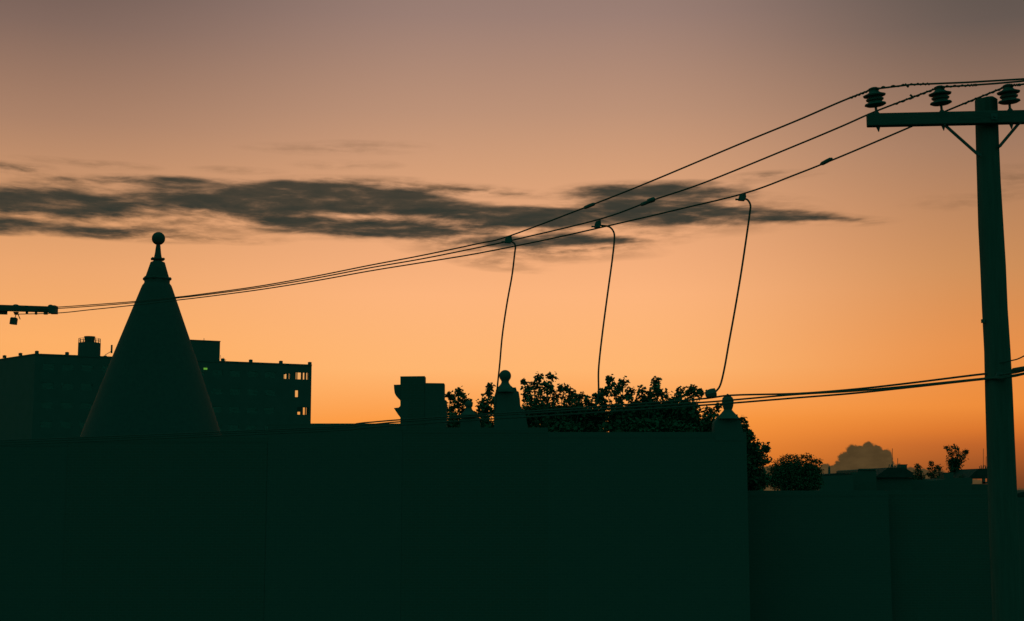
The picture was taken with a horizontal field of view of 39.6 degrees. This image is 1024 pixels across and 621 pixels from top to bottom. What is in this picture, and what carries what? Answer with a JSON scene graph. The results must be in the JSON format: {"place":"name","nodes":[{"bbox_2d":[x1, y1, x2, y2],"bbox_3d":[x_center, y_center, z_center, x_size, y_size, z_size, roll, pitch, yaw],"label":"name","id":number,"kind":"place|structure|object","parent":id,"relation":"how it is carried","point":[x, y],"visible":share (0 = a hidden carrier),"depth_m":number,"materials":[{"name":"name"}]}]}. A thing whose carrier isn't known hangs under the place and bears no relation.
{"place":"outdoors","nodes":[
{"label":"outdoors","id":0,"kind":"place"},
{"bbox_2d":[0,440,67,620],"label":"row house","id":1,"kind":"structure","parent":0,"point":[32,494],"depth_m":39.55,"materials":[{"name":"grey brick"}]},
{"bbox_2d":[0,336,311,439],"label":"apartment block","id":2,"kind":"structure","parent":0,"point":[47,395],"depth_m":238.62,"materials":[{"name":"concrete"}]},
{"bbox_2d":[40,421,51,427],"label":"window","id":3,"kind":"structure","parent":2,"relation":"in","point":[43,424],"depth_m":230.48,"materials":[{"name":"black glass"}]},
{"bbox_2d":[41,402,52,408],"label":"window","id":4,"kind":"structure","parent":2,"relation":"in","point":[46,405],"depth_m":230.87,"materials":[{"name":"black glass"}]},
{"bbox_2d":[42,382,53,389],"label":"window","id":5,"kind":"structure","parent":2,"relation":"in","point":[45,385],"depth_m":231.26,"materials":[{"name":"black glass"}]},
{"bbox_2d":[42,363,54,369],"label":"window","id":6,"kind":"structure","parent":2,"relation":"in","point":[46,366],"depth_m":231.66,"materials":[{"name":"black glass"}]},
{"bbox_2d":[60,421,71,427],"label":"window","id":7,"kind":"structure","parent":2,"relation":"in","point":[63,424],"depth_m":231.83,"materials":[{"name":"black glass"}]},
{"bbox_2d":[61,402,72,408],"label":"window","id":8,"kind":"structure","parent":2,"relation":"in","point":[64,405],"depth_m":232.25,"materials":[{"name":"black glass"}]},
{"bbox_2d":[61,383,73,389],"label":"window","id":9,"kind":"structure","parent":2,"relation":"in","point":[64,386],"depth_m":232.57,"materials":[{"name":"black glass"}]},
{"bbox_2d":[62,364,73,370],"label":"window","id":10,"kind":"structure","parent":2,"relation":"in","point":[65,367],"depth_m":233.02,"materials":[{"name":"black glass"}]},
{"bbox_2d":[79,422,84,428],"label":"window","id":11,"kind":"structure","parent":2,"relation":"in","point":[81,425],"depth_m":232.94,"materials":[{"name":"black glass"}]},
{"bbox_2d":[80,403,91,409],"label":"window","id":12,"kind":"structure","parent":2,"relation":"in","point":[87,406],"depth_m":233.59,"materials":[{"name":"black glass"}]},
{"bbox_2d":[81,384,92,390],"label":"window","id":13,"kind":"structure","parent":2,"relation":"in","point":[88,387],"depth_m":233.99,"materials":[{"name":"black glass"}]},
{"bbox_2d":[82,365,93,371],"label":"window","id":14,"kind":"structure","parent":2,"relation":"in","point":[87,368],"depth_m":234.39,"materials":[{"name":"black glass"}]},
{"bbox_2d":[101,365,107,371],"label":"window","id":15,"kind":"structure","parent":2,"relation":"in","point":[103,367],"depth_m":235.54,"materials":[{"name":"black glass"}]},
{"bbox_2d":[211,388,222,394],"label":"window","id":16,"kind":"structure","parent":2,"relation":"in","point":[214,390],"depth_m":243.43,"materials":[{"name":"black glass"}]},
{"bbox_2d":[212,406,221,412],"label":"window","id":17,"kind":"structure","parent":2,"relation":"in","point":[217,409],"depth_m":243.07,"materials":[{"name":"black glass"}]},
{"bbox_2d":[212,369,222,375],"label":"window","id":18,"kind":"structure","parent":2,"relation":"in","point":[214,372],"depth_m":243.79,"materials":[{"name":"black glass"}]},
{"bbox_2d":[228,425,238,430],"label":"window","id":19,"kind":"structure","parent":2,"relation":"in","point":[231,427],"depth_m":243.97,"materials":[{"name":"black glass"}]},
{"bbox_2d":[229,388,239,394],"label":"window","id":20,"kind":"structure","parent":2,"relation":"in","point":[232,391],"depth_m":244.74,"materials":[{"name":"black glass"}]},
{"bbox_2d":[229,406,239,412],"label":"window","id":21,"kind":"structure","parent":2,"relation":"in","point":[232,409],"depth_m":244.32,"materials":[{"name":"black glass"}]},
{"bbox_2d":[230,370,240,376],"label":"window","id":22,"kind":"structure","parent":2,"relation":"in","point":[233,373],"depth_m":245.16,"materials":[{"name":"black glass"}]},
{"bbox_2d":[246,425,256,431],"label":"window","id":23,"kind":"structure","parent":2,"relation":"in","point":[248,427],"depth_m":245.28,"materials":[{"name":"black glass"}]},
{"bbox_2d":[247,407,256,413],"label":"window","id":24,"kind":"structure","parent":2,"relation":"in","point":[253,410],"depth_m":245.76,"materials":[{"name":"black glass"}]},
{"bbox_2d":[247,371,257,377],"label":"window","id":25,"kind":"structure","parent":2,"relation":"in","point":[254,374],"depth_m":246.54,"materials":[{"name":"black glass"}]},
{"bbox_2d":[247,389,257,395],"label":"window","id":26,"kind":"structure","parent":2,"relation":"in","point":[254,392],"depth_m":246.18,"materials":[{"name":"black glass"}]},
{"bbox_2d":[264,389,274,395],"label":"window","id":27,"kind":"structure","parent":2,"relation":"in","point":[267,392],"depth_m":247.42,"materials":[{"name":"black glass"}]},
{"bbox_2d":[264,407,274,413],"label":"window","id":28,"kind":"structure","parent":2,"relation":"in","point":[267,410],"depth_m":247.02,"materials":[{"name":"black glass"}]},
{"bbox_2d":[265,371,275,377],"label":"window","id":29,"kind":"structure","parent":2,"relation":"in","point":[267,374],"depth_m":247.81,"materials":[{"name":"black glass"}]},
{"bbox_2d":[61,232,267,620],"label":"row house","id":30,"kind":"structure","parent":0,"point":[173,529],"depth_m":39.66,"materials":[{"name":"brick"}]},
{"bbox_2d":[264,423,401,620],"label":"row house","id":31,"kind":"structure","parent":0,"point":[333,524],"depth_m":39.57,"materials":[{"name":"grey brick"}]},
{"bbox_2d":[0,0,1023,490],"label":"sky","id":32,"kind":"structure","parent":0,"point":[265,141],"materials":[{"name":"orange"}]},
{"bbox_2d":[816,466,853,490],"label":"house","id":33,"kind":"structure","parent":0,"point":[839,481],"depth_m":115.16,"materials":[{"name":"grey brick"}]},
{"bbox_2d":[836,468,876,490],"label":"house","id":34,"kind":"structure","parent":0,"point":[864,479],"depth_m":119.17,"materials":[{"name":"brick"}]},
{"bbox_2d":[872,448,912,490],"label":"house","id":35,"kind":"structure","parent":0,"point":[900,477],"depth_m":123.37,"materials":[{"name":"brick"}]},
{"bbox_2d":[912,463,925,479],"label":"slender tree","id":36,"kind":"object","parent":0,"point":[917,475],"visible":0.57,"depth_m":134.74,"materials":[{"name":"green plant"}]},
{"bbox_2d":[926,460,943,478],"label":"slender tree","id":37,"kind":"object","parent":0,"point":[934,471],"visible":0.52,"depth_m":136.12,"materials":[{"name":"green plant"}]},
{"bbox_2d":[885,490,992,620],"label":"row house","id":38,"kind":"structure","parent":0,"point":[940,556],"depth_m":41.92,"materials":[{"name":"brick"}]},
{"bbox_2d":[1017,497,1023,619],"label":"row house","id":39,"kind":"structure","parent":0,"point":[1021,516],"depth_m":41.70,"materials":[{"name":"grey brick"}]},
{"bbox_2d":[1017,490,1023,496],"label":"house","id":40,"kind":"structure","parent":0,"point":[1020,493],"depth_m":113.86,"materials":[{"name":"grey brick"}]},
{"label":"ground","id":41,"kind":"structure","parent":0,"visible":0},
{"bbox_2d":[445,382,495,426],"bbox_3d":[-1.387,7.616,46.419,2.229,10.529,2.780,0,-7,0],"label":"leafy tree","id":42,"kind":"object","parent":41,"relation":"on","point":[483,406],"visible":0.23,"depth_m":46.66,"materials":[{"name":"green plant"}]},
{"bbox_2d":[394,370,547,620],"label":"row house","id":43,"kind":"structure","parent":41,"relation":"on","point":[474,535],"depth_m":39.61,"materials":[{"name":"brick"}]},
{"bbox_2d":[520,371,607,431],"bbox_3d":[1.724,7.487,47.596,3.355,11.088,3.098,0,-7,0],"label":"leafy tree","id":44,"kind":"object","parent":41,"relation":"on","point":[579,423],"visible":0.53,"depth_m":47.50,"materials":[{"name":"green plant"}]},
{"bbox_2d":[548,394,749,620],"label":"row house","id":45,"kind":"structure","parent":41,"relation":"on","point":[647,526],"depth_m":39.56,"materials":[{"name":"grey brick"}]},
{"bbox_2d":[595,374,711,431],"bbox_3d":[4.708,7.383,45.930,4.044,10.877,3.067,0,-7,0],"label":"leafy tree","id":46,"kind":"object","parent":41,"relation":"on","point":[685,419],"visible":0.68,"depth_m":45.85,"materials":[{"name":"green plant"}]},
{"bbox_2d":[700,402,772,490],"bbox_3d":[7.766,8.197,49.437,2.859,10.141,2.621,0,-7,0],"label":"leafy tree","id":47,"kind":"object","parent":41,"relation":"on","point":[758,479],"visible":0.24,"depth_m":49.29,"materials":[{"name":"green plant"}]},
{"bbox_2d":[767,453,825,490],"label":"round tree","id":48,"kind":"object","parent":41,"relation":"on","point":[796,473],"visible":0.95,"depth_m":93.81,"materials":[{"name":"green plant"}]},
{"bbox_2d":[748,491,891,620],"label":"row house","id":49,"kind":"structure","parent":41,"relation":"on","point":[819,555],"depth_m":41.43,"materials":[{"name":"grey brick"}]},
{"bbox_2d":[912,472,971,489],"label":"house","id":50,"kind":"structure","parent":41,"relation":"on","point":[946,481],"depth_m":127.06,"materials":[{"name":"grey brick"}]},
{"bbox_2d":[863,84,1023,620],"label":"utility pole","id":51,"kind":"object","parent":41,"relation":"on","point":[986,117],"visible":1,"depth_m":15.61,"materials":[{"name":"brown wood"}]},
{"bbox_2d":[0,366,1023,440],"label":"cable","id":52,"kind":"object","parent":51,"relation":"attached to","point":[711,393],"visible":1,"depth_m":19.50,"materials":[{"name":"metal"}]},
{"bbox_2d":[0,373,1023,445],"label":"cable","id":53,"kind":"object","parent":51,"relation":"attached to","point":[970,380],"visible":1,"depth_m":19.68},
{"bbox_2d":[0,372,1023,442],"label":"cable","id":54,"kind":"object","parent":51,"relation":"attached to","point":[539,412],"visible":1,"depth_m":20.28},
{"bbox_2d":[14,83,1023,314],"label":"overhead wire","id":55,"kind":"object","parent":51,"relation":"attached to","point":[826,161],"visible":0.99,"depth_m":20.07,"materials":[{"name":"metal"}]},
{"bbox_2d":[716,193,751,391],"bbox_3d":[2.827,-0.222,18.398,0.582,2.605,0.142,-5,-9,32],"label":"drop wire","id":56,"kind":"object","parent":55,"relation":"hanging from","point":[742,196],"visible":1,"depth_m":18.40,"materials":[{"name":"metal"}]},
{"bbox_2d":[40,78,1023,307],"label":"overhead wire","id":57,"kind":"object","parent":51,"relation":"attached to","point":[851,97],"visible":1,"depth_m":18.79,"materials":[{"name":"metal"}]},
{"bbox_2d":[493,236,515,412],"bbox_3d":[-0.108,0.220,21.097,0.221,2.566,0.947,1,-7,-8],"label":"drop wire","id":58,"kind":"object","parent":57,"relation":"hanging from","point":[508,239],"visible":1,"depth_m":21.04,"materials":[{"name":"metal"}]},
{"bbox_2d":[45,80,1023,308],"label":"overhead wire","id":59,"kind":"object","parent":51,"relation":"attached to","point":[651,200],"visible":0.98,"depth_m":19.18,"materials":[{"name":"metal"}]},
{"bbox_2d":[591,220,614,405],"bbox_3d":[1.238,0.024,19.804,0.358,2.588,0.243,-6,-9,39],"label":"drop wire","id":60,"kind":"object","parent":59,"relation":"hanging from","point":[597,224],"visible":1,"depth_m":19.87,"materials":[{"name":"metal"}]},
{"bbox_2d":[1000,356,1023,362],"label":"thin wire","id":61,"kind":"object","parent":51,"relation":"attached to","point":[1012,360],"visible":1,"depth_m":15.43,"materials":[{"name":"black metal"}]},
{"bbox_2d":[943,444,969,472],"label":"slender tree","id":62,"kind":"object","parent":41,"relation":"on","point":[954,464],"visible":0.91,"depth_m":137.17,"materials":[{"name":"green plant"}]},
{"bbox_2d":[953,448,987,489],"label":"house","id":63,"kind":"structure","parent":41,"relation":"on","point":[981,473],"depth_m":131.17,"materials":[{"name":"brick"}]},
{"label":"pavement","id":64,"kind":"structure","parent":0,"visible":0},
{"bbox_2d":[0,304,57,324],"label":"utility pole","id":65,"kind":"object","parent":64,"relation":"on","point":[14,309],"visible":0.91,"depth_m":35.09,"materials":[{"name":"brown wood"}]}
]}

